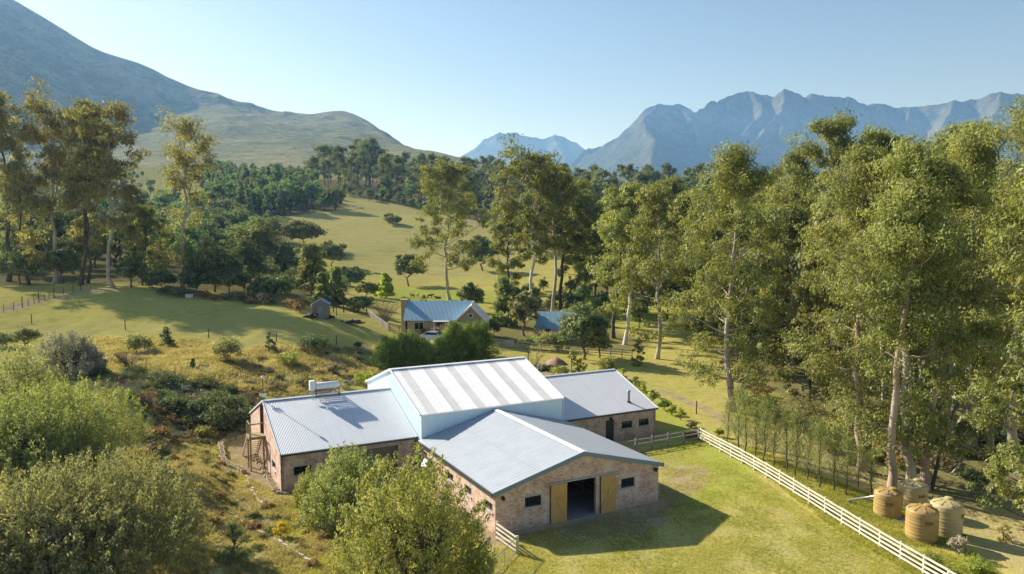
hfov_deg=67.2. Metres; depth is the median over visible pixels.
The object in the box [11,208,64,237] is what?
woodland tree
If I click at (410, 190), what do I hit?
forest tree
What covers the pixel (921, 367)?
gum tree
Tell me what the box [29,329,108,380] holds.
bush
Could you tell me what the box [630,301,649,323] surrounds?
woodland tree
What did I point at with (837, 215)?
gum tree
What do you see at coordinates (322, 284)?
tree
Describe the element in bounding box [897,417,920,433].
undergrowth clump
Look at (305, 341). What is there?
shrub
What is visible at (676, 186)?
gum tree
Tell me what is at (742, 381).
undergrowth clump
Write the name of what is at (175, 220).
woodland tree
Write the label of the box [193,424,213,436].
shrub
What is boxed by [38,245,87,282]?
tree
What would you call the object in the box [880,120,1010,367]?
gum tree
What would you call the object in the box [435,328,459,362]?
hedge conifer
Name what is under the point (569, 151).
mountain
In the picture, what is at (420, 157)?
gum tree
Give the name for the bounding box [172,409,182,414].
heath clump
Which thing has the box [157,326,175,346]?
shrub
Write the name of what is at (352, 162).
gum tree
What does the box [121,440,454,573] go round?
grass
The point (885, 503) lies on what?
water tank
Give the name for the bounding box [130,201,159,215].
woodland tree
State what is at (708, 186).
gum tree
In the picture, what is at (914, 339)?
gum tree
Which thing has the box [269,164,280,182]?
plantation tree
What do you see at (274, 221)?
woodland tree
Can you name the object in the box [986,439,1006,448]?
undergrowth clump
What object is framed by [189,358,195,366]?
shrub
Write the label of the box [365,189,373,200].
forest tree
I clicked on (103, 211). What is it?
woodland tree
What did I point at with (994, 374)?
gum tree
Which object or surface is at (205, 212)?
woodland tree
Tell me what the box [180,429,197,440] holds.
heath clump
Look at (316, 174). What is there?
plantation tree
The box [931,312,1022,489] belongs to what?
gum tree
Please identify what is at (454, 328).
hedge conifer
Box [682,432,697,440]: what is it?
rail fence
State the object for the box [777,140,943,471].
gum tree
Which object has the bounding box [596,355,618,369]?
shrub
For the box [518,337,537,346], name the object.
shrub
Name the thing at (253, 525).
heath clump
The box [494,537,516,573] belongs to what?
field gate
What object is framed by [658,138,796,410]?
gum tree
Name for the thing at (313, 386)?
solar water heater
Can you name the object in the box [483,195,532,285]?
gum tree
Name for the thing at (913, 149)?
gum tree
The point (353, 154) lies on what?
gum tree
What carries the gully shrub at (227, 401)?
on the ground at (370, 237)
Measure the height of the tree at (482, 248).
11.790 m
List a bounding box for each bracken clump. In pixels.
[155,285,177,294]
[167,286,192,296]
[175,288,191,297]
[187,287,196,293]
[196,290,212,299]
[210,295,219,299]
[219,292,231,299]
[230,291,248,300]
[234,292,258,302]
[244,296,258,303]
[252,292,271,303]
[266,293,282,302]
[268,296,280,302]
[279,299,289,306]
[283,298,303,306]
[303,296,318,304]
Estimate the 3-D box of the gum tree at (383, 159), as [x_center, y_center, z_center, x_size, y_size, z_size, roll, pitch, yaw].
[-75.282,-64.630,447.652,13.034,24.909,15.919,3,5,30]
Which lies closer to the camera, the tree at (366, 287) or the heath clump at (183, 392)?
the heath clump at (183, 392)
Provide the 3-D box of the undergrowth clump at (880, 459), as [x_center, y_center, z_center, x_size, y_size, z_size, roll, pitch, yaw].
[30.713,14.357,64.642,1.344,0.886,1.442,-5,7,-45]
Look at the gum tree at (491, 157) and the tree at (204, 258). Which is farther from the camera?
the gum tree at (491, 157)
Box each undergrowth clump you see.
[718,356,739,364]
[732,374,750,384]
[739,382,753,388]
[745,377,767,386]
[750,386,773,394]
[798,423,815,433]
[814,439,840,450]
[839,419,866,433]
[841,436,870,451]
[843,455,856,464]
[866,418,888,431]
[866,441,896,454]
[868,452,885,461]
[895,444,921,459]
[896,453,920,468]
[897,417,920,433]
[909,436,932,451]
[930,451,966,468]
[943,427,981,440]
[975,448,988,460]
[979,433,1006,442]
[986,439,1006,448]
[1018,433,1023,443]
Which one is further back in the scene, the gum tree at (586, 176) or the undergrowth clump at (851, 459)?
the gum tree at (586, 176)
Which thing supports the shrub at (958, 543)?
on the ground at (370, 237)
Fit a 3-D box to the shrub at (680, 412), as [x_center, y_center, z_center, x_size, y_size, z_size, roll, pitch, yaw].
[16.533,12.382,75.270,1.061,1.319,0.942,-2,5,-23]
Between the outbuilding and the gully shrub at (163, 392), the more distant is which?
the outbuilding
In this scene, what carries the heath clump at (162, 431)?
on the ground at (370, 237)
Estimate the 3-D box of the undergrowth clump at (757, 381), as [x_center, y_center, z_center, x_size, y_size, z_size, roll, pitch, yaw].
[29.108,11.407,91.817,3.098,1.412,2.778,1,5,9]
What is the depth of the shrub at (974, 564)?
42.85 m
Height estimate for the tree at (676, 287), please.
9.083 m
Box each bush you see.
[0,340,70,421]
[0,370,151,495]
[0,443,213,573]
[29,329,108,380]
[291,465,325,507]
[300,440,388,535]
[328,442,498,573]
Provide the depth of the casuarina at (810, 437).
57.46 m
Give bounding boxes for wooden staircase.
[242,420,264,471]
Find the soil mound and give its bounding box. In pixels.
[546,357,567,365]
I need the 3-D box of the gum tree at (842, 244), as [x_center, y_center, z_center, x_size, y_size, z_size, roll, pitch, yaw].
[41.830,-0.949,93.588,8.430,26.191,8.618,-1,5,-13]
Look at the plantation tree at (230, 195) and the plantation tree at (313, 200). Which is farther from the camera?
the plantation tree at (313, 200)
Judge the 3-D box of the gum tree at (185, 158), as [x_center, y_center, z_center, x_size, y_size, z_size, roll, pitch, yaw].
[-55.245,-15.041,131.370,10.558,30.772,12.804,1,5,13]
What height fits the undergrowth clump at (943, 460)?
1.810 m
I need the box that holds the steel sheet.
[891,518,904,521]
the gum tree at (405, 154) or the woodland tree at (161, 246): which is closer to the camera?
the woodland tree at (161, 246)
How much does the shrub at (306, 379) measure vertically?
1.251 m
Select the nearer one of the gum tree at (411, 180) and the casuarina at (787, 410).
the casuarina at (787, 410)
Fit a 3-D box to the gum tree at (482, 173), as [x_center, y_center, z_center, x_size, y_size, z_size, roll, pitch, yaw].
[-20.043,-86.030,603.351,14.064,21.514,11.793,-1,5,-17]
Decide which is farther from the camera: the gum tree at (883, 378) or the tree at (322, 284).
the tree at (322, 284)
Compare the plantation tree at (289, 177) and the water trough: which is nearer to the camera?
the water trough
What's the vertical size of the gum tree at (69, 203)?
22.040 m
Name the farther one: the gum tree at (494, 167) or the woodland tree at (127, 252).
the gum tree at (494, 167)
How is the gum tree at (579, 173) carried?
on the ground at (370, 237)
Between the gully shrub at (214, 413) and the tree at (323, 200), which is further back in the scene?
the tree at (323, 200)
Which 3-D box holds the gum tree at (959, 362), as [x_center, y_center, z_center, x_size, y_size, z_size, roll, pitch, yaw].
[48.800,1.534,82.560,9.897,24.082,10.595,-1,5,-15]
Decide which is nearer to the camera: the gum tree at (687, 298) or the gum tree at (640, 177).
the gum tree at (687, 298)
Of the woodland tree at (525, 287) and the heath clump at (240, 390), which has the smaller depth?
the heath clump at (240, 390)
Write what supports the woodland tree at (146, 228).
on the ground at (370, 237)
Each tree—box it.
[0,86,39,281]
[0,157,58,284]
[0,201,15,218]
[0,210,14,230]
[0,220,59,274]
[0,230,18,254]
[0,248,41,283]
[2,73,81,283]
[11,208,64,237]
[33,197,80,241]
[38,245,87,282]
[51,223,96,273]
[55,94,118,285]
[56,189,67,200]
[61,164,115,283]
[65,97,152,287]
[69,206,82,217]
[82,209,98,256]
[87,205,114,217]
[89,231,115,268]
[91,197,119,212]
[94,208,124,266]
[102,210,162,248]
[113,255,149,286]
[115,241,152,251]
[119,195,138,208]
[122,205,175,284]
[122,240,148,261]
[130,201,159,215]
[132,183,151,199]
[139,269,177,286]
[142,198,155,208]
[145,179,152,186]
[147,185,155,195]
[149,105,220,287]
[150,191,181,211]
[150,212,171,247]
[152,188,168,208]
[155,234,165,258]
[160,207,170,220]
[160,222,205,251]
[164,201,183,211]
[165,212,191,226]
[166,234,196,263]
[169,190,182,202]
[170,201,192,217]
[171,210,192,225]
[174,212,208,226]
[177,266,211,290]
[180,238,246,291]
[182,196,206,208]
[186,222,212,252]
[189,204,215,220]
[192,217,226,248]
[199,176,205,187]
[202,172,211,195]
[203,184,209,208]
[204,181,226,213]
[205,193,236,209]
[205,201,226,213]
[205,206,231,229]
[208,262,249,293]
[209,171,216,183]
[212,178,226,185]
[214,221,238,247]
[215,160,223,168]
[217,210,237,228]
[218,173,237,184]
[219,223,250,243]
[221,200,238,212]
[223,180,237,188]
[224,182,233,202]
[224,230,269,285]
[227,166,234,175]
[229,202,257,224]
[232,179,246,207]
[233,180,250,205]
[234,218,280,276]
[235,205,256,221]
[235,265,254,291]
[239,165,249,180]
[239,215,263,227]
[242,188,256,215]
[243,180,247,205]
[246,273,301,295]
[247,170,258,189]
[247,177,259,209]
[249,187,261,204]
[252,190,263,216]
[253,173,271,192]
[257,262,270,276]
[260,188,271,212]
[261,195,270,216]
[264,165,271,177]
[264,210,285,237]
[264,259,280,275]
[266,181,283,206]
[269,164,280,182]
[270,183,276,209]
[270,241,304,274]
[273,187,287,214]
[276,180,301,212]
[279,219,328,245]
[283,169,289,179]
[284,269,297,289]
[286,174,296,203]
[289,266,299,274]
[292,174,304,185]
[292,175,307,207]
[293,167,307,177]
[293,242,332,294]
[297,168,309,198]
[297,202,305,212]
[302,156,320,176]
[302,179,322,205]
[303,155,320,178]
[304,169,310,181]
[306,181,316,202]
[307,169,315,181]
[309,202,316,212]
[311,271,334,300]
[312,144,335,184]
[312,171,322,199]
[316,195,333,209]
[317,240,346,266]
[320,159,336,186]
[321,146,339,182]
[324,186,348,209]
[326,144,345,183]
[326,266,347,305]
[326,271,331,280]
[330,152,348,185]
[337,156,364,185]
[337,161,354,182]
[340,265,366,285]
[341,279,349,292]
[342,137,369,174]
[343,278,350,286]
[344,295,376,311]
[347,159,367,188]
[348,151,358,184]
[351,167,366,181]
[352,136,387,185]
[355,140,380,186]
[355,280,379,295]
[356,142,378,186]
[365,164,375,186]
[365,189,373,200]
[371,154,397,187]
[373,272,396,297]
[375,153,396,180]
[379,187,386,200]
[380,160,402,180]
[382,178,393,193]
[383,214,402,223]
[384,155,407,187]
[392,185,403,200]
[392,253,425,285]
[393,154,405,185]
[395,191,403,201]
[401,152,411,186]
[403,161,418,183]
[404,164,418,184]
[404,183,416,199]
[405,157,494,299]
[407,152,430,179]
[408,159,430,197]
[411,164,434,199]
[414,196,422,208]
[419,159,441,182]
[425,151,442,164]
[441,155,457,165]
[455,156,470,182]
[456,282,485,302]
[457,171,482,196]
[458,161,476,180]
[462,171,483,204]
[465,157,478,170]
[465,234,499,270]
[472,156,491,184]
[477,192,484,202]
[479,163,489,184]
[481,198,492,208]
[482,154,495,176]
[483,163,498,183]
[483,187,493,199]
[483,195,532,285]
[484,158,507,189]
[486,132,572,319]
[486,199,501,240]
[490,275,519,327]
[504,284,522,295]
[506,289,539,335]
[511,182,525,198]
[516,219,531,248]
[521,283,541,296]
[522,165,597,310]
[532,163,597,308]
[532,293,542,307]
[538,277,548,290]
[542,298,557,310]
[548,293,557,300]
[555,191,597,291]
[555,301,614,356]
[556,287,566,301]
[558,162,573,174]
[559,213,625,310]
[559,306,576,311]
[562,291,585,310]
[563,276,575,292]
[567,201,622,297]
[571,299,588,310]
[573,167,580,178]
[573,169,587,182]
[574,174,601,199]
[574,284,593,301]
[576,170,590,179]
[584,195,624,291]
[585,180,668,344]
[587,333,611,357]
[588,164,599,184]
[590,168,618,200]
[590,296,605,309]
[594,290,614,308]
[596,182,649,337]
[599,179,609,198]
[609,180,692,358]
[611,164,629,186]
[614,185,672,307]
[614,292,635,311]
[615,282,655,292]
[617,163,638,185]
[622,171,650,187]
[627,298,648,322]
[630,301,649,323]
[640,164,660,184]
[641,169,657,187]
[641,175,694,294]
[648,190,723,319]
[652,279,682,319]
[656,170,665,182]
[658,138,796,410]
[660,162,677,179]
[674,166,700,189]
[675,257,697,309]
[677,181,723,309]
[677,314,723,338]
[683,176,702,189]
[685,162,710,188]
[686,237,714,313]
[687,204,739,319]
[689,202,745,324]
[695,170,714,179]
[696,224,760,337]
[701,176,716,184]
[715,231,772,335]
[721,199,754,319]
[724,206,782,344]
[726,202,845,370]
[737,193,775,334]
[745,143,815,336]
[745,228,832,359]
[748,201,857,375]
[750,173,808,345]
[750,201,783,343]
[755,174,781,203]
[762,271,867,414]
[764,185,806,358]
[769,207,856,381]
[773,107,902,356]
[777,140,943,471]
[778,201,812,367]
[780,188,816,343]
[792,191,839,373]
[802,169,820,191]
[804,185,845,374]
[805,177,843,311]
[813,210,859,372]
[813,252,894,407]
[815,178,863,383]
[817,192,876,339]
[823,128,982,478]
[830,122,916,358]
[835,157,970,488]
[851,215,895,414]
[855,177,888,387]
[867,153,1010,489]
[868,211,901,413]
[870,242,929,406]
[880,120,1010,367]
[883,279,1003,425]
[885,289,929,365]
[891,115,1023,456]
[918,338,922,403]
[923,297,1001,410]
[927,94,1023,470]
[930,192,997,429]
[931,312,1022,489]
[933,119,1016,364]
[943,209,1002,440]
[945,173,1019,430]
[946,208,999,429]
[951,218,1023,449]
[953,315,1023,517]
[957,175,988,422]
[958,300,1023,418]
[966,224,1021,437]
[967,164,1023,492]
[985,168,1023,445]
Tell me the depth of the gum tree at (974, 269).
70.52 m
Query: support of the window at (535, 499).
in the barn
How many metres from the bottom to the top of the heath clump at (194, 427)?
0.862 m
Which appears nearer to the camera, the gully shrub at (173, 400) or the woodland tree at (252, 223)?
the gully shrub at (173, 400)
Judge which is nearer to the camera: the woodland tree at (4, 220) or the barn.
the barn
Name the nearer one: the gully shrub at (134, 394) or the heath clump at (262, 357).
the gully shrub at (134, 394)
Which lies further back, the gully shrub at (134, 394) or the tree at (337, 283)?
the tree at (337, 283)
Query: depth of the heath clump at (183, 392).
73.89 m
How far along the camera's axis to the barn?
58.24 m
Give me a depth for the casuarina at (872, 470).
55.73 m
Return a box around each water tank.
[873,486,902,519]
[898,478,928,511]
[905,503,939,544]
[930,496,966,537]
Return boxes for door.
[318,306,322,317]
[366,445,397,475]
[550,482,566,524]
[600,474,616,513]
[606,420,612,440]
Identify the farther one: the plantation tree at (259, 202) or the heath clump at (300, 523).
the plantation tree at (259, 202)
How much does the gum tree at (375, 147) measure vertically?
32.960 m
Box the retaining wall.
[217,432,246,473]
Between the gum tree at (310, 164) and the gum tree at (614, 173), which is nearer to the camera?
the gum tree at (310, 164)
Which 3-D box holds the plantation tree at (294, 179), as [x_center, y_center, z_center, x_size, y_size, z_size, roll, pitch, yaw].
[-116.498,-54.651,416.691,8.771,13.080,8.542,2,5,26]
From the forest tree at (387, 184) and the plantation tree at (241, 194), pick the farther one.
the forest tree at (387, 184)
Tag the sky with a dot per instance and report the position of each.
(448, 77)
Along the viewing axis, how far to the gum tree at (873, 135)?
107.82 m
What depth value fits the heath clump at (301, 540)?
46.07 m
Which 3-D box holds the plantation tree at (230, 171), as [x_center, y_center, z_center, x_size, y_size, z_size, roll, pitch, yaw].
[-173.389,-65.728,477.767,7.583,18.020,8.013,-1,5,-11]
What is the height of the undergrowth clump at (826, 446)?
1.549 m
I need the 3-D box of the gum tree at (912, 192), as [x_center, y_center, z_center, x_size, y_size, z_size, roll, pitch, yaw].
[28.199,3.016,54.971,8.145,24.717,7.992,0,5,0]
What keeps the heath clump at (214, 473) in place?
on the ground at (370, 237)
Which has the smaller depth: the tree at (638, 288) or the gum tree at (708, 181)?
the tree at (638, 288)
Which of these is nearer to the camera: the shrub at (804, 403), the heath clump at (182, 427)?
the heath clump at (182, 427)
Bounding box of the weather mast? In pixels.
[259,376,265,396]
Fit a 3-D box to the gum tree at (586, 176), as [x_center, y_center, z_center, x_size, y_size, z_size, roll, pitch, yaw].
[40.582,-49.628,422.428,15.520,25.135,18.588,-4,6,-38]
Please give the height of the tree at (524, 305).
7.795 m
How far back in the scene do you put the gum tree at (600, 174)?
411.60 m
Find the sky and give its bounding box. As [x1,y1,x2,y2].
[15,0,1023,156]
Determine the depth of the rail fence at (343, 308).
126.05 m
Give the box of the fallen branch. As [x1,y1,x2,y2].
[951,431,970,474]
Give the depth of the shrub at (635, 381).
88.21 m
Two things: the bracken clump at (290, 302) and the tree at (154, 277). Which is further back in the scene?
the tree at (154, 277)
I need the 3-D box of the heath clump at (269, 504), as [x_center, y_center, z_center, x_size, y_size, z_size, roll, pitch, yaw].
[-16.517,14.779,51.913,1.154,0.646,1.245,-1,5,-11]
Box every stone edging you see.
[230,512,310,560]
[245,475,268,509]
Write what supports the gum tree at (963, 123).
on the ground at (370, 237)
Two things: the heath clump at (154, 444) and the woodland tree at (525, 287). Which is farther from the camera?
the woodland tree at (525, 287)
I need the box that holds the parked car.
[419,330,441,340]
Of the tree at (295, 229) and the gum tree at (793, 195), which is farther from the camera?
the tree at (295, 229)
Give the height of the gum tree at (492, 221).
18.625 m
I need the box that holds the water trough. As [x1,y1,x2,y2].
[185,294,192,297]
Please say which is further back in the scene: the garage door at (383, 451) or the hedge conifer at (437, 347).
the hedge conifer at (437, 347)
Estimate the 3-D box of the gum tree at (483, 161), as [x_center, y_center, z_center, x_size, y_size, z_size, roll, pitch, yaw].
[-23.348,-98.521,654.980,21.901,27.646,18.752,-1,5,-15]
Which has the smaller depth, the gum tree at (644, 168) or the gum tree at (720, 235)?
the gum tree at (720, 235)
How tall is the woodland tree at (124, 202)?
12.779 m
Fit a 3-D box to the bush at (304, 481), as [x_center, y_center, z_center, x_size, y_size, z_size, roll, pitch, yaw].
[-13.499,13.850,52.475,3.048,3.473,2.652,0,5,0]
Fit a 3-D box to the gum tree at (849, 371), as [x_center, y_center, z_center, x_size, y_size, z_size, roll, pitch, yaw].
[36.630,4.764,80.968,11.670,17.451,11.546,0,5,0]
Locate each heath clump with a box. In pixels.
[137,391,158,399]
[139,386,161,393]
[139,403,166,415]
[140,432,162,441]
[141,408,158,418]
[144,438,166,450]
[146,425,171,438]
[154,421,170,426]
[155,413,176,424]
[160,405,173,415]
[166,433,182,438]
[167,454,179,460]
[168,437,185,443]
[171,414,198,425]
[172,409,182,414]
[175,389,189,398]
[175,411,200,417]
[176,424,188,430]
[176,460,190,467]
[180,392,200,404]
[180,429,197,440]
[184,438,199,442]
[188,423,204,430]
[194,414,213,425]
[198,434,211,438]
[198,437,213,443]
[200,455,212,460]
[207,471,218,477]
[208,516,220,523]
[211,464,220,468]
[212,431,230,439]
[212,490,228,497]
[216,460,225,465]
[217,423,237,432]
[219,477,228,483]
[220,484,230,490]
[226,470,235,476]
[236,386,247,393]
[236,417,250,424]
[236,420,248,432]
[238,519,251,526]
[241,378,256,383]
[242,510,261,518]
[243,394,258,404]
[245,519,262,530]
[247,389,258,396]
[250,542,266,552]
[255,532,274,539]
[257,355,267,359]
[259,500,274,509]
[263,366,274,372]
[265,526,281,533]
[266,513,279,519]
[273,374,284,379]
[293,538,306,542]
[295,518,311,526]
[296,542,308,549]
[303,557,321,567]
[314,531,331,539]
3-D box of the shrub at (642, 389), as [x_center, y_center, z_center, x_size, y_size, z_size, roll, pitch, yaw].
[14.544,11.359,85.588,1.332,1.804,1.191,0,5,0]
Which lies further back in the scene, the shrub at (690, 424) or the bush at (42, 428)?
the shrub at (690, 424)
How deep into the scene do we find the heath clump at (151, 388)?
73.30 m
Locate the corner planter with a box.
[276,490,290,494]
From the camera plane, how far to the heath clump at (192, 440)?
64.55 m
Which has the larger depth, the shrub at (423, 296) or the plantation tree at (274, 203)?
the plantation tree at (274, 203)
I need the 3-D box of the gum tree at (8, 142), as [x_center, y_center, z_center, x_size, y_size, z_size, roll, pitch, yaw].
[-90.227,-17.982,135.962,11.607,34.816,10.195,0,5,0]
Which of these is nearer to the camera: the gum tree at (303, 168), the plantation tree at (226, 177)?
the plantation tree at (226, 177)
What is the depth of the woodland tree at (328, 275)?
195.16 m
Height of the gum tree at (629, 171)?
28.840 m
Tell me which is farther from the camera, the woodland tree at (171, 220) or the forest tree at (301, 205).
the forest tree at (301, 205)
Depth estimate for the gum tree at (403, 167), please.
518.30 m
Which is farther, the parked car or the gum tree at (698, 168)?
the gum tree at (698, 168)
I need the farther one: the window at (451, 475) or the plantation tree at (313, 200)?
the plantation tree at (313, 200)
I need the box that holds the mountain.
[461,132,584,165]
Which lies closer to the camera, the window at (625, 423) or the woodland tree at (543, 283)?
the window at (625, 423)
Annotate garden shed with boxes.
[311,298,330,318]
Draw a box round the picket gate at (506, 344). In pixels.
[502,340,513,346]
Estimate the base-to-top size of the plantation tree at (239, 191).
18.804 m
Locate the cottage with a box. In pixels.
[400,299,489,335]
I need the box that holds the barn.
[249,356,663,535]
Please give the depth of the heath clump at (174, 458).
59.80 m
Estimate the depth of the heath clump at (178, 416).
69.77 m
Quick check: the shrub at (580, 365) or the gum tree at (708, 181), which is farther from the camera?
the gum tree at (708, 181)
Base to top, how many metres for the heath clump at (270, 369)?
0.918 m
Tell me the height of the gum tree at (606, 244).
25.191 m
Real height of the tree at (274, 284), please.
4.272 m
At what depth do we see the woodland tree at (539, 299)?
160.15 m
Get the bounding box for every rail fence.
[330,303,366,314]
[368,310,405,331]
[490,338,510,346]
[496,521,518,554]
[517,341,632,357]
[618,427,699,450]
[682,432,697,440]
[699,428,955,573]
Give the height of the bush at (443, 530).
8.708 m
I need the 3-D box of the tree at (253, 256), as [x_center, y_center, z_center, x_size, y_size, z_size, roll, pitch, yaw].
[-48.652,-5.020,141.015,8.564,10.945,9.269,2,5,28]
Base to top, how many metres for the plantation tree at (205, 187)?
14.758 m
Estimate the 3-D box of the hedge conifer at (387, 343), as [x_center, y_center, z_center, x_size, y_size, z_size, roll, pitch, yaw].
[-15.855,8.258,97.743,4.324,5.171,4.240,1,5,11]
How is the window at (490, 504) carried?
in the barn
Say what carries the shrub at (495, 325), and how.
on the ground at (370, 237)
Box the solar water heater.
[309,380,339,399]
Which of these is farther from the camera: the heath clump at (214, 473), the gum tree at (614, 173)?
the gum tree at (614, 173)
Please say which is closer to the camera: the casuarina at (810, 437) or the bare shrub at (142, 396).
the casuarina at (810, 437)
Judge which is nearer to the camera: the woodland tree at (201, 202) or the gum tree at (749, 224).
the gum tree at (749, 224)
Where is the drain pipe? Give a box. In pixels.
[847,493,892,500]
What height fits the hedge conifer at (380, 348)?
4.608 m
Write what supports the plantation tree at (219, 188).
on the ground at (370, 237)
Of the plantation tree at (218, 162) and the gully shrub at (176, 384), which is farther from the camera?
the plantation tree at (218, 162)
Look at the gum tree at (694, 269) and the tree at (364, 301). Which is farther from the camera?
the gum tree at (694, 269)
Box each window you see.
[271,457,275,473]
[292,463,313,477]
[414,322,423,329]
[420,455,433,469]
[446,469,453,483]
[464,482,472,498]
[483,496,493,514]
[523,493,543,509]
[620,475,636,490]
[621,419,633,429]
[638,417,649,427]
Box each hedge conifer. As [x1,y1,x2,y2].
[369,338,392,368]
[371,334,403,367]
[387,329,417,366]
[388,334,406,365]
[397,329,423,365]
[403,332,430,365]
[410,337,435,365]
[424,335,447,363]
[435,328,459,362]
[442,319,472,362]
[450,329,477,361]
[457,319,485,360]
[465,320,490,360]
[474,320,502,357]
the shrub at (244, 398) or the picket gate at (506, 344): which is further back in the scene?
the picket gate at (506, 344)
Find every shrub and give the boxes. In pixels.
[0,331,17,346]
[10,326,44,350]
[87,366,111,377]
[91,371,143,396]
[106,348,146,366]
[113,370,139,382]
[114,388,139,401]
[117,332,155,352]
[119,364,148,375]
[131,386,160,406]
[140,380,158,388]
[144,368,170,381]
[152,371,187,388]
[152,388,174,399]
[153,398,168,407]
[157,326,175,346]
[157,377,195,391]
[157,392,188,410]
[172,384,193,392]
[176,394,220,415]
[188,373,221,389]
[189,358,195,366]
[189,412,207,420]
[191,388,208,395]
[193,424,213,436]
[198,400,237,433]
[201,389,232,397]
[203,388,226,402]
[208,411,238,427]
[209,332,249,358]
[209,520,254,563]
[211,394,249,410]
[216,383,237,391]
[228,395,250,408]
[231,402,253,420]
[235,392,254,404]
[239,407,253,421]
[264,332,276,349]
[264,380,282,391]
[272,520,291,536]
[273,350,300,362]
[292,299,307,311]
[292,372,314,385]
[295,332,333,349]
[326,362,348,372]
[340,378,356,388]
[353,341,361,348]
[354,370,375,384]
[369,294,402,321]
[419,294,427,300]
[431,324,446,331]
[443,319,463,333]
[488,318,501,332]
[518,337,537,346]
[524,346,545,365]
[530,324,550,336]
[533,330,557,348]
[548,364,570,374]
[553,331,570,351]
[567,348,578,372]
[575,357,587,371]
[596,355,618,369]
[631,336,644,365]
[632,376,641,389]
[638,381,647,394]
[647,389,660,400]
[657,398,671,409]
[666,405,676,414]
[676,407,686,419]
[685,420,697,427]
[712,428,724,435]
[738,391,783,412]
[770,389,831,425]
[804,416,853,450]
[911,546,944,568]
[932,433,968,448]
[946,534,970,554]
[951,551,998,573]
[954,465,993,489]
[982,443,1014,465]
[993,523,1016,542]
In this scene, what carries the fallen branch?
on the ground at (370, 237)
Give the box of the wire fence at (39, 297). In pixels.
[3,280,80,311]
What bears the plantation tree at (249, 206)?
on the ground at (370, 237)
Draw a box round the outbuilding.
[536,311,576,339]
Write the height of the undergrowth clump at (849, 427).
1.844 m
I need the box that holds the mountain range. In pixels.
[569,89,1023,185]
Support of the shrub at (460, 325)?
on the ground at (370, 237)
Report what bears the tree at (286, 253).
on the ground at (370, 237)
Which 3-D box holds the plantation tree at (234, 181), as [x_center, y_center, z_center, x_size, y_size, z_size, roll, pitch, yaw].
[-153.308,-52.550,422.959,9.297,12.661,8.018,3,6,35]
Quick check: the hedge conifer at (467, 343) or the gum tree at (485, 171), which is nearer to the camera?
the hedge conifer at (467, 343)
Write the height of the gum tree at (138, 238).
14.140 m
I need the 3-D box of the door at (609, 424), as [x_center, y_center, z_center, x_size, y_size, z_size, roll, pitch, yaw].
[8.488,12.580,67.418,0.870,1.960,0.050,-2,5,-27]
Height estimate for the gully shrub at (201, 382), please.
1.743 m
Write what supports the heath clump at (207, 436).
on the ground at (370, 237)
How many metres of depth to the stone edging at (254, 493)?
54.33 m
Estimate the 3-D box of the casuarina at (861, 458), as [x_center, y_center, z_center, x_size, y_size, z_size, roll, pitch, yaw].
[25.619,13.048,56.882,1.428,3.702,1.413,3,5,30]
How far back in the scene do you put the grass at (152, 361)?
86.07 m
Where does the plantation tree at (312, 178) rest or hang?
on the ground at (370, 237)
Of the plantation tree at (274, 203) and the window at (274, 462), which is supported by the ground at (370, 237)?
the plantation tree at (274, 203)
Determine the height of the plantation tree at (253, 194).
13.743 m
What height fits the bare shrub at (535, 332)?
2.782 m
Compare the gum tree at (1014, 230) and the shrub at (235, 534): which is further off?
the gum tree at (1014, 230)
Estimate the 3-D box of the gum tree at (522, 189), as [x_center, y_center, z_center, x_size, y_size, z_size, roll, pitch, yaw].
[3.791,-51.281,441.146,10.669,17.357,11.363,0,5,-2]
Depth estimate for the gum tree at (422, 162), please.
470.79 m
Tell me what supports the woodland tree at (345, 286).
on the ground at (370, 237)
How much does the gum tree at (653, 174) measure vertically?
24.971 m
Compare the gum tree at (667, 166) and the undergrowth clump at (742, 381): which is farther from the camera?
the gum tree at (667, 166)
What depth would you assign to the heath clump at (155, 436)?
61.45 m
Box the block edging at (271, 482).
[253,454,278,491]
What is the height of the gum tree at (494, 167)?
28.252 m
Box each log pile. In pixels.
[303,312,317,317]
[339,319,364,323]
[534,363,566,370]
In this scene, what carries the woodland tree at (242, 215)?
on the ground at (370, 237)
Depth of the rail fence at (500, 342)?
111.00 m
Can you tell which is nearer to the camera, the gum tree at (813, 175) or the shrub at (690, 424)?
the shrub at (690, 424)
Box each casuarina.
[721,397,734,441]
[727,385,750,450]
[732,388,757,454]
[742,401,768,455]
[752,391,776,463]
[761,399,787,466]
[773,402,802,470]
[784,407,809,474]
[794,416,818,478]
[803,413,833,487]
[822,428,845,489]
[835,434,860,494]
[850,440,868,486]
[862,446,882,492]
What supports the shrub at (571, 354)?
on the ground at (370, 237)
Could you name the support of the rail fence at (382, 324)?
on the ground at (370, 237)
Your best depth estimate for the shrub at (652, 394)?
81.61 m
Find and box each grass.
[52,334,379,400]
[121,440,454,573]
[271,442,918,573]
[702,431,1002,573]
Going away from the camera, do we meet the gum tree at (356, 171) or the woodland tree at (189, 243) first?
the woodland tree at (189, 243)
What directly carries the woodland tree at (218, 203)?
on the ground at (370, 237)
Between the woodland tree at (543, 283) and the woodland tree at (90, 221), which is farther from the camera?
the woodland tree at (90, 221)
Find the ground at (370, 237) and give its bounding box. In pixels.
[0,167,1023,573]
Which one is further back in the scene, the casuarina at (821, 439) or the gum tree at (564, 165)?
the gum tree at (564, 165)
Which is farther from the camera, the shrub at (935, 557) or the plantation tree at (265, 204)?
the plantation tree at (265, 204)
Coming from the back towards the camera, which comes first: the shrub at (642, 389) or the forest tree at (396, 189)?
the forest tree at (396, 189)
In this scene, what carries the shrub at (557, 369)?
on the ground at (370, 237)
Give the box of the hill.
[0,0,603,189]

